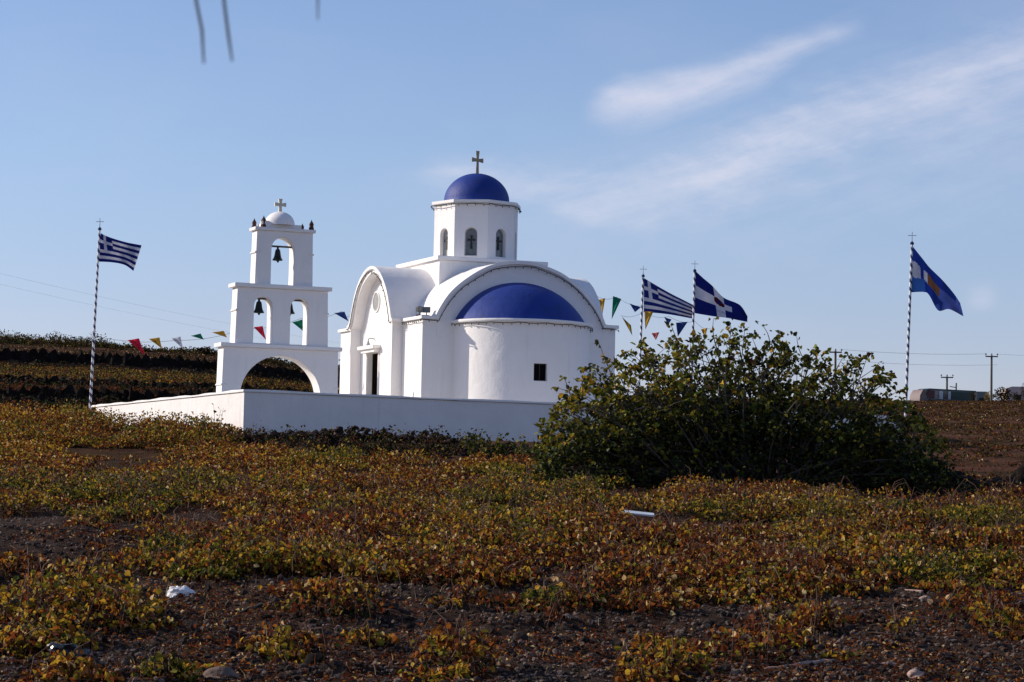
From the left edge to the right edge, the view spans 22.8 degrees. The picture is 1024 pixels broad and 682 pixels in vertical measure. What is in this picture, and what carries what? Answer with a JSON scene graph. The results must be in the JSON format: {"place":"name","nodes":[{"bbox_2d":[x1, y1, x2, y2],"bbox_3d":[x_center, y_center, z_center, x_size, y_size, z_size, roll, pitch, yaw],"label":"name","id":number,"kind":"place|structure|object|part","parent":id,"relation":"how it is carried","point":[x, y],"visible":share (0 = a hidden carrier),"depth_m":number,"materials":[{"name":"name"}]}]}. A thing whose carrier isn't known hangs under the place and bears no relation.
{"place":"outdoors","nodes":[
{"label":"outdoors","id":0,"kind":"place"},
{"bbox_2d":[194,0,318,63],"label":"hanging branch","id":1,"kind":"object","parent":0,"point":[201,25],"visible":1,"depth_m":1.51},
{"bbox_2d":[0,344,1023,681],"bbox_3d":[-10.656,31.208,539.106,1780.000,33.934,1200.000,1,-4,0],"label":"ground","id":2,"kind":"structure","parent":0,"point":[42,516],"depth_m":27.04,"materials":[{"name":"soil"}]},
{"bbox_2d":[13,640,124,681],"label":"vine","id":3,"kind":"object","parent":2,"relation":"on","point":[62,664],"visible":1,"depth_m":20.78,"materials":[{"name":"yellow plant"}]},
{"bbox_2d":[47,642,92,659],"bbox_3d":[-4.003,2.818,22.969,0.450,0.184,0.407,1,-4,0],"label":"plastic bag","id":4,"kind":"object","parent":2,"relation":"on","point":[67,648],"visible":0.34,"depth_m":22.86,"materials":[{"name":"plastic"}]},
{"bbox_2d":[88,221,103,413],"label":"flagpole","id":5,"kind":"object","parent":2,"relation":"on","point":[94,325],"visible":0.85,"depth_m":78.24,"materials":[{"name":"white metal"}]},
{"bbox_2d":[99,234,141,270],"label":"flag","id":6,"kind":"object","parent":5,"relation":"attached to","point":[118,251],"visible":1,"depth_m":78.59,"materials":[{"name":"blue fabric"}]},
{"bbox_2d":[101,311,348,354],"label":"bunting","id":7,"kind":"object","parent":5,"relation":"hanging from","point":[136,343],"visible":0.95,"depth_m":78.65,"materials":[{"name":"fabric"}]},
{"bbox_2d":[0,385,213,404],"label":"terrace wall","id":8,"kind":"structure","parent":2,"relation":"on","point":[130,394],"depth_m":97.25,"materials":[{"name":"black stone"}]},
{"bbox_2d":[0,374,313,391],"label":"terrace wall","id":9,"kind":"structure","parent":2,"relation":"on","point":[136,382],"depth_m":112.61,"materials":[{"name":"black stone"}]},
{"bbox_2d":[127,641,203,681],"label":"vine","id":10,"kind":"object","parent":2,"relation":"on","point":[176,668],"visible":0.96,"depth_m":21.02,"materials":[{"name":"green plant"}]},
{"bbox_2d":[0,348,339,384],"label":"terrace wall","id":11,"kind":"structure","parent":2,"relation":"on","point":[81,357],"depth_m":162.70,"materials":[{"name":"black stone"}]},
{"bbox_2d":[166,585,195,597],"bbox_3d":[-3.616,2.742,27.770,0.339,0.136,0.184,1,-4,0],"label":"plastic bag","id":12,"kind":"object","parent":2,"relation":"on","point":[176,590],"visible":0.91,"depth_m":27.71,"materials":[{"name":"white plastic"}]},
{"bbox_2d":[187,415,204,428],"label":"weed","id":13,"kind":"object","parent":2,"relation":"on","point":[196,420],"visible":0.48,"depth_m":63.73,"materials":[{"name":"brown plant"}]},
{"bbox_2d":[194,346,216,355],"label":"shrub","id":14,"kind":"object","parent":2,"relation":"on","point":[206,350],"visible":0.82,"depth_m":219.99,"materials":[{"name":"green plant"}]},
{"bbox_2d":[196,403,225,428],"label":"weed","id":15,"kind":"object","parent":2,"relation":"on","point":[214,411],"visible":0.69,"depth_m":63.54,"materials":[{"name":"brown plant"}]},
{"bbox_2d":[193,427,243,441],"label":"bramble","id":16,"kind":"object","parent":2,"relation":"on","point":[199,433],"visible":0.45,"depth_m":61.79,"materials":[{"name":"green plant"}]},
{"bbox_2d":[202,666,239,679],"bbox_3d":[-2.493,2.880,21.680,0.307,0.208,0.308,4,-5,-31],"label":"stone","id":17,"kind":"object","parent":2,"relation":"on","point":[220,670],"visible":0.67,"depth_m":21.60,"materials":[{"name":"grey stone"}]},
{"bbox_2d":[224,425,265,439],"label":"bramble","id":18,"kind":"object","parent":2,"relation":"on","point":[240,429],"visible":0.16,"depth_m":62.47,"materials":[{"name":"green plant"}]},
{"bbox_2d":[238,603,262,612],"bbox_3d":[-2.779,2.828,26.816,0.291,0.128,0.037,3,-4,-19],"label":"stick","id":19,"kind":"object","parent":2,"relation":"on","point":[257,605],"visible":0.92,"depth_m":26.82,"materials":[{"name":"grey wood"}]},
{"bbox_2d":[239,426,300,443],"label":"bramble","id":20,"kind":"object","parent":2,"relation":"on","point":[246,431],"visible":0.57,"depth_m":61.31,"materials":[{"name":"green plant"}]},
{"bbox_2d":[227,615,316,663],"bbox_3d":[-2.146,2.767,23.357,0.780,0.466,1.273,3,-4,-19],"label":"vine","id":21,"kind":"object","parent":2,"relation":"on","point":[273,645],"visible":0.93,"depth_m":23.28,"materials":[{"name":"green plant"}]},
{"bbox_2d":[258,433,313,449],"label":"bramble","id":22,"kind":"object","parent":2,"relation":"on","point":[287,444],"visible":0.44,"depth_m":58.47,"materials":[{"name":"green plant"}]},
{"bbox_2d":[290,361,300,369],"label":"shrub","id":23,"kind":"object","parent":2,"relation":"on","point":[297,367],"visible":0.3,"depth_m":204.97,"materials":[{"name":"green plant"}]},
{"bbox_2d":[282,428,335,445],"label":"bramble","id":24,"kind":"object","parent":2,"relation":"on","point":[304,437],"visible":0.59,"depth_m":60.42,"materials":[{"name":"green plant"}]},
{"bbox_2d":[304,653,328,664],"bbox_3d":[-1.741,2.882,22.746,0.247,0.166,0.214,0,-4,24],"label":"stone","id":25,"kind":"object","parent":2,"relation":"on","point":[310,658],"visible":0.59,"depth_m":22.68,"materials":[{"name":"grey stone"}]},
{"bbox_2d":[295,435,367,453],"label":"bramble","id":26,"kind":"object","parent":2,"relation":"on","point":[325,447],"visible":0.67,"depth_m":57.44,"materials":[{"name":"green plant"}]},
{"bbox_2d":[330,425,400,447],"bbox_3d":[-3.463,2.289,59.770,1.720,0.695,1.163,1,-4,0],"label":"bramble","id":27,"kind":"object","parent":2,"relation":"on","point":[352,436],"visible":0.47,"depth_m":59.55,"materials":[{"name":"green plant"}]},
{"bbox_2d":[349,435,420,456],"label":"bramble","id":28,"kind":"object","parent":2,"relation":"on","point":[379,444],"visible":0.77,"depth_m":56.92,"materials":[{"name":"green plant"}]},
{"bbox_2d":[373,423,443,452],"bbox_3d":[-2.413,2.292,59.187,1.707,0.742,1.166,1,-4,0],"label":"bramble","id":29,"kind":"object","parent":2,"relation":"on","point":[394,440],"visible":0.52,"depth_m":59.14,"materials":[{"name":"green plant"}]},
{"bbox_2d":[400,436,461,457],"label":"bramble","id":30,"kind":"object","parent":2,"relation":"on","point":[426,448],"visible":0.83,"depth_m":56.30,"materials":[{"name":"green plant"}]},
{"bbox_2d":[419,428,480,450],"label":"bramble","id":31,"kind":"object","parent":2,"relation":"on","point":[433,437],"visible":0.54,"depth_m":58.49,"materials":[{"name":"green plant"}]},
{"bbox_2d":[401,610,505,681],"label":"vine","id":32,"kind":"object","parent":2,"relation":"on","point":[460,658],"visible":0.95,"depth_m":22.40,"materials":[{"name":"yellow plant"}]},
{"bbox_2d":[458,428,518,457],"bbox_3d":[-0.487,2.326,56.424,1.460,0.753,1.166,1,-4,0],"label":"shrub","id":33,"kind":"object","parent":2,"relation":"on","point":[497,447],"visible":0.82,"depth_m":56.31,"materials":[{"name":"green plant"}]},
{"bbox_2d":[91,389,899,442],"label":"courtyard wall","id":34,"kind":"structure","parent":2,"relation":"on","point":[276,410],"depth_m":66.99,"materials":[{"name":"white paint"}]},
{"bbox_2d":[0,398,1023,681],"bbox_3d":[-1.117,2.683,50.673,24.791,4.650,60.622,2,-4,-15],"label":"vine","id":35,"kind":"object","parent":2,"relation":"on","point":[28,436],"depth_m":32.58,"materials":[{"name":"green plant"}]},
{"bbox_2d":[0,524,1023,681],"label":"clods","id":36,"kind":"object","parent":2,"relation":"on","point":[315,670],"visible":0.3,"depth_m":24.89,"materials":[{"name":"soil"}]},
{"bbox_2d":[0,329,1023,495],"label":"hillside scrub","id":37,"kind":"object","parent":2,"relation":"on","point":[147,376],"visible":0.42,"depth_m":132.15,"materials":[{"name":"green plant"}]},
{"bbox_2d":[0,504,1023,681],"bbox_3d":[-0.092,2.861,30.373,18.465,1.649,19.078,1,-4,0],"label":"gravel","id":38,"kind":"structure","parent":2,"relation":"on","point":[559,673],"depth_m":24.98,"materials":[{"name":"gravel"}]},
{"bbox_2d":[0,450,1023,681],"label":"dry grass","id":39,"kind":"structure","parent":2,"relation":"on","point":[252,610],"depth_m":26.37,"materials":[{"name":"brown plant"}]},
{"bbox_2d":[512,631,527,641],"bbox_3d":[0.083,2.926,24.858,0.202,0.163,0.153,-2,-5,41],"label":"stone","id":40,"kind":"object","parent":2,"relation":"on","point":[518,635],"visible":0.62,"depth_m":24.80,"materials":[{"name":"grey stone"}]},
{"bbox_2d":[510,434,551,459],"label":"shrub","id":41,"kind":"object","parent":2,"relation":"on","point":[524,449],"visible":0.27,"depth_m":54.43,"materials":[{"name":"green plant"}]},
{"bbox_2d":[555,613,573,618],"bbox_3d":[0.548,2.900,26.472,0.205,0.132,0.200,1,-4,5],"label":"stone","id":42,"kind":"object","parent":2,"relation":"on","point":[569,616],"visible":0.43,"depth_m":26.42,"materials":[{"name":"grey stone"}]},
{"bbox_2d":[510,572,621,612],"bbox_3d":[0.582,2.746,27.210,1.174,0.541,0.848,4,-5,-40],"label":"vine","id":43,"kind":"object","parent":2,"relation":"on","point":[532,593],"visible":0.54,"depth_m":27.07,"materials":[{"name":"green plant"}]},
{"bbox_2d":[240,425,1023,498],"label":"dry stone wall","id":44,"kind":"structure","parent":2,"relation":"on","point":[464,451],"depth_m":58.87,"materials":[{"name":"grey stone"}]},
{"bbox_2d":[622,510,653,516],"bbox_3d":[1.942,2.663,39.205,0.520,0.080,0.090,1,14,6],"label":"white board","id":45,"kind":"object","parent":2,"relation":"on","point":[642,513],"visible":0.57,"depth_m":39.18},
{"bbox_2d":[638,266,646,386],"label":"flagpole","id":46,"kind":"object","parent":2,"relation":"on","point":[641,319],"visible":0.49,"depth_m":86.23,"materials":[{"name":"white metal"}]},
{"bbox_2d":[599,296,640,317],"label":"bunting","id":47,"kind":"object","parent":46,"relation":"hanging from","point":[616,301],"visible":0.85,"depth_m":83.76,"materials":[{"name":"fabric"}]},
{"bbox_2d":[644,278,692,317],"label":"flag","id":48,"kind":"object","parent":46,"relation":"attached to","point":[657,299],"visible":1,"depth_m":86.46,"materials":[{"name":"blue fabric"}]},
{"bbox_2d":[613,628,725,681],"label":"vine","id":49,"kind":"object","parent":2,"relation":"on","point":[677,649],"visible":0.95,"depth_m":22.74,"materials":[{"name":"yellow plant"}]},
{"bbox_2d":[691,263,696,378],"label":"flagpole","id":50,"kind":"object","parent":2,"relation":"on","point":[694,281],"visible":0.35,"depth_m":85.86,"materials":[{"name":"white metal"}]},
{"bbox_2d":[622,311,706,338],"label":"bunting","id":51,"kind":"object","parent":50,"relation":"hanging from","point":[680,325],"visible":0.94,"depth_m":85.42,"materials":[{"name":"fabric"}]},
{"bbox_2d":[695,272,747,321],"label":"flag","id":52,"kind":"object","parent":50,"relation":"attached to","point":[710,300],"visible":0.99,"depth_m":86.04,"materials":[{"name":"blue fabric"}]},
{"bbox_2d":[528,316,961,495],"bbox_3d":[4.388,1.330,47.843,8.384,3.606,3.367,1,-4,0],"label":"fig bush","id":53,"kind":"object","parent":2,"relation":"on","point":[655,441],"visible":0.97,"depth_m":47.34,"materials":[{"name":"green plant"}]},
{"bbox_2d":[764,659,831,670],"bbox_3d":[2.609,2.985,23.309,0.742,0.124,0.060,3,-4,-23],"label":"stick","id":54,"kind":"object","parent":2,"relation":"on","point":[808,662],"visible":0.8,"depth_m":23.36,"materials":[{"name":"brown wood"}]},
{"bbox_2d":[769,585,851,635],"bbox_3d":[3.109,2.787,26.364,0.748,0.535,0.990,3,-4,-23],"label":"vine","id":55,"kind":"object","parent":2,"relation":"on","point":[812,611],"visible":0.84,"depth_m":26.12,"materials":[{"name":"green plant"}]},
{"bbox_2d":[829,349,841,392],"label":"utility pole","id":56,"kind":"object","parent":2,"relation":"on","point":[835,352],"visible":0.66,"depth_m":300.51,"materials":[{"name":"brown wood"}]},
{"bbox_2d":[0,273,709,369],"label":"power line","id":57,"kind":"object","parent":56,"relation":"attached to","point":[203,318],"visible":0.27,"depth_m":145.48,"materials":[{"name":"black metal"}]},
{"bbox_2d":[5,285,840,349],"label":"power line","id":58,"kind":"object","parent":56,"relation":"attached to","point":[167,320],"visible":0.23,"depth_m":146.92,"materials":[{"name":"black metal"}]},
{"bbox_2d":[861,662,896,665],"bbox_3d":[3.395,2.989,23.458,0.329,0.041,0.043,1,-4,0],"label":"stick","id":59,"kind":"object","parent":2,"relation":"on","point":[892,664],"visible":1,"depth_m":23.45,"materials":[{"name":"brown wood"}]},
{"bbox_2d":[867,632,895,635],"bbox_3d":[3.764,2.977,25.713,0.355,0.053,0.031,0,-4,13],"label":"stick","id":60,"kind":"object","parent":2,"relation":"on","point":[882,633],"visible":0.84,"depth_m":25.71,"materials":[{"name":"brown wood"}]},
{"bbox_2d":[888,589,922,591],"bbox_3d":[4.590,2.911,29.578,0.029,0.038,0.529,4,-5,-39],"label":"stick","id":61,"kind":"object","parent":2,"relation":"on","point":[911,590],"visible":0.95,"depth_m":29.49,"materials":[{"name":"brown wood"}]},
{"bbox_2d":[903,232,915,440],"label":"flagpole","id":62,"kind":"object","parent":2,"relation":"on","point":[909,318],"visible":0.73,"depth_m":73.79,"materials":[{"name":"white metal"}]},
{"bbox_2d":[912,247,962,315],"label":"flag","id":63,"kind":"object","parent":62,"relation":"attached to","point":[926,278],"visible":1,"depth_m":74.14,"materials":[{"name":"blue fabric"}]},
{"bbox_2d":[907,668,923,678],"bbox_3d":[3.638,3.007,22.858,0.158,0.112,0.144,0,-4,17],"label":"stone","id":64,"kind":"object","parent":2,"relation":"on","point":[915,672],"visible":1,"depth_m":22.81,"materials":[{"name":"beige stone"}]},
{"bbox_2d":[864,543,1003,588],"bbox_3d":[4.995,2.780,31.177,1.356,0.587,2.293,3,-4,-28],"label":"vine","id":65,"kind":"object","parent":2,"relation":"on","point":[911,567],"visible":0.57,"depth_m":31.04,"materials":[{"name":"green plant"}]},
{"bbox_2d":[916,472,962,495],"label":"bramble","id":66,"kind":"object","parent":2,"relation":"on","point":[927,482],"visible":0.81,"depth_m":46.34,"materials":[{"name":"green plant"}]},
{"bbox_2d":[910,388,977,400],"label":"greenhouse","id":67,"kind":"object","parent":2,"relation":"on","point":[928,394],"visible":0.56,"depth_m":338.91,"materials":[{"name":"grey glass"}]},
{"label":"window","id":68,"kind":"part","parent":67,"relation":"part of","materials":[{"name":"grey glass"}]},
{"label":"window","id":69,"kind":"part","parent":67,"relation":"part of","materials":[{"name":"grey glass"}]},
{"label":"window","id":70,"kind":"part","parent":67,"relation":"part of","materials":[{"name":"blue glass"}]},
{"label":"window","id":71,"kind":"part","parent":67,"relation":"part of","materials":[{"name":"grey glass"}]},
{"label":"window","id":72,"kind":"part","parent":67,"relation":"part of","materials":[{"name":"teal glass"}]},
{"bbox_2d":[941,374,953,388],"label":"utility pole","id":73,"kind":"object","parent":2,"relation":"on","point":[946,377],"visible":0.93,"depth_m":350.42,"materials":[{"name":"brown wood"}]},
{"bbox_2d":[970,391,975,400],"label":"shrub","id":74,"kind":"object","parent":2,"relation":"on","point":[972,397],"visible":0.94,"depth_m":336.24,"materials":[{"name":"green plant"}]},
{"bbox_2d":[950,481,1000,496],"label":"bramble","id":75,"kind":"object","parent":2,"relation":"on","point":[980,486],"visible":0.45,"depth_m":45.83,"materials":[{"name":"green plant"}]},
{"bbox_2d":[977,391,988,400],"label":"farm building","id":76,"kind":"structure","parent":2,"relation":"on","point":[981,395],"depth_m":350.38,"materials":[{"name":"grey wood"}]},
{"bbox_2d":[984,391,993,400],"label":"shrub","id":77,"kind":"object","parent":2,"relation":"on","point":[987,396],"visible":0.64,"depth_m":336.25,"materials":[{"name":"green plant"}]},
{"bbox_2d":[985,353,997,400],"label":"utility pole","id":78,"kind":"object","parent":2,"relation":"on","point":[991,381],"visible":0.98,"depth_m":330.44,"materials":[{"name":"brown wood"}]},
{"bbox_2d":[965,587,1023,640],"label":"vine","id":79,"kind":"object","parent":2,"relation":"on","point":[991,617],"visible":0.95,"depth_m":26.00,"materials":[{"name":"green plant"}]},
{"bbox_2d":[993,386,1011,400],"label":"shrub","id":80,"kind":"object","parent":2,"relation":"on","point":[1006,395],"visible":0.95,"depth_m":336.05,"materials":[{"name":"green plant"}]},
{"bbox_2d":[1002,386,1023,399],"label":"farm building","id":81,"kind":"structure","parent":2,"relation":"on","point":[1015,390],"depth_m":340.41,"materials":[{"name":"white wood"}]},
{"bbox_2d":[1011,392,1018,400],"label":"shrub","id":82,"kind":"object","parent":2,"relation":"on","point":[1015,397],"visible":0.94,"depth_m":334.18,"materials":[{"name":"green plant"}]},
{"bbox_2d":[1010,462,1023,482],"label":"boulder","id":83,"kind":"object","parent":2,"relation":"on","point":[1019,470],"visible":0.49,"depth_m":50.05,"materials":[{"name":"grey stone"}]},
{"bbox_2d":[1020,384,1023,399],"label":"shrub","id":84,"kind":"object","parent":2,"relation":"on","point":[1022,388],"visible":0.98,"depth_m":333.33,"materials":[{"name":"green plant"}]},
{"bbox_2d":[0,0,1023,400],"label":"sky","id":85,"kind":"structure","parent":0,"point":[788,152],"materials":[{"name":"blue"}]},
{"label":"courtyard floor","id":86,"kind":"structure","parent":0,"visible":0},
{"bbox_2d":[214,199,341,393],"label":"bell tower","id":87,"kind":"structure","parent":86,"relation":"on","point":[313,356],"depth_m":70.88,"materials":[{"name":"white paint"}]},
{"bbox_2d":[254,299,263,314],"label":"bell","id":88,"kind":"object","parent":87,"relation":"hanging from","point":[258,308],"visible":1,"depth_m":70.77,"materials":[{"name":"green metal"}]},
{"bbox_2d":[261,216,265,226],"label":"clay finial","id":89,"kind":"object","parent":87,"relation":"on","point":[264,220],"visible":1,"depth_m":70.79,"materials":[{"name":"ceramic"}]},
{"bbox_2d":[272,247,282,262],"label":"bell","id":90,"kind":"object","parent":87,"relation":"hanging from","point":[277,256],"visible":1,"depth_m":71.07,"materials":[{"name":"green metal"}]},
{"bbox_2d":[290,304,294,315],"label":"bell","id":91,"kind":"object","parent":87,"relation":"hanging from","point":[291,311],"visible":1,"depth_m":71.12,"materials":[{"name":"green metal"}]},
{"bbox_2d":[309,220,313,229],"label":"clay finial","id":92,"kind":"object","parent":87,"relation":"on","point":[311,225],"visible":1,"depth_m":71.30,"materials":[{"name":"ceramic"}]},
{"bbox_2d":[338,151,618,403],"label":"church","id":93,"kind":"structure","parent":86,"relation":"on","point":[380,354],"depth_m":74.40,"materials":[{"name":"paint"}]},
{"bbox_2d":[346,271,390,330],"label":"string lights","id":94,"kind":"object","parent":93,"relation":"attached to","point":[356,293],"visible":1,"depth_m":76.47,"materials":[{"name":"plastic"}]},
{"bbox_2d":[372,291,379,312],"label":"round window","id":95,"kind":"structure","parent":93,"relation":"in","point":[376,297],"depth_m":76.82,"materials":[{"name":"white glass"}]},
{"bbox_2d":[402,319,420,324],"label":"string lights","id":96,"kind":"object","parent":93,"relation":"attached to","point":[410,322],"visible":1,"depth_m":73.83,"materials":[{"name":"plastic"}]},
{"bbox_2d":[416,306,429,315],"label":"floodlight","id":97,"kind":"object","parent":93,"relation":"on","point":[419,309],"visible":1,"depth_m":73.47,"materials":[{"name":"grey metal"}]},
{"bbox_2d":[443,229,447,255],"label":"drum window","id":98,"kind":"structure","parent":93,"relation":"in","point":[445,237],"depth_m":77.28,"materials":[{"name":"glass"}]},
{"bbox_2d":[465,228,476,255],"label":"drum window","id":99,"kind":"structure","parent":93,"relation":"in","point":[471,233],"depth_m":76.80,"materials":[{"name":"grey glass"}]},
{"bbox_2d":[431,203,521,213],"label":"string lights","id":100,"kind":"object","parent":93,"relation":"attached to","point":[519,211],"visible":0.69,"depth_m":76.88,"materials":[{"name":"plastic"}]},
{"bbox_2d":[496,229,502,256],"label":"drum window","id":101,"kind":"structure","parent":93,"relation":"in","point":[499,234],"depth_m":77.09,"materials":[{"name":"grey glass"}]},
{"bbox_2d":[421,266,618,331],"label":"string lights","id":102,"kind":"object","parent":93,"relation":"attached to","point":[523,268],"visible":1,"depth_m":74.37,"materials":[{"name":"plastic"}]},
{"bbox_2d":[451,321,592,332],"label":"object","id":103,"kind":"object","parent":93,"relation":"attached to","point":[590,330],"visible":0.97,"depth_m":72.57,"materials":[{"name":"paint"}]},
{"bbox_2d":[534,363,545,380],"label":"window","id":104,"kind":"structure","parent":93,"relation":"in","point":[539,369],"depth_m":72.45,"materials":[{"name":"glass"}]}
]}

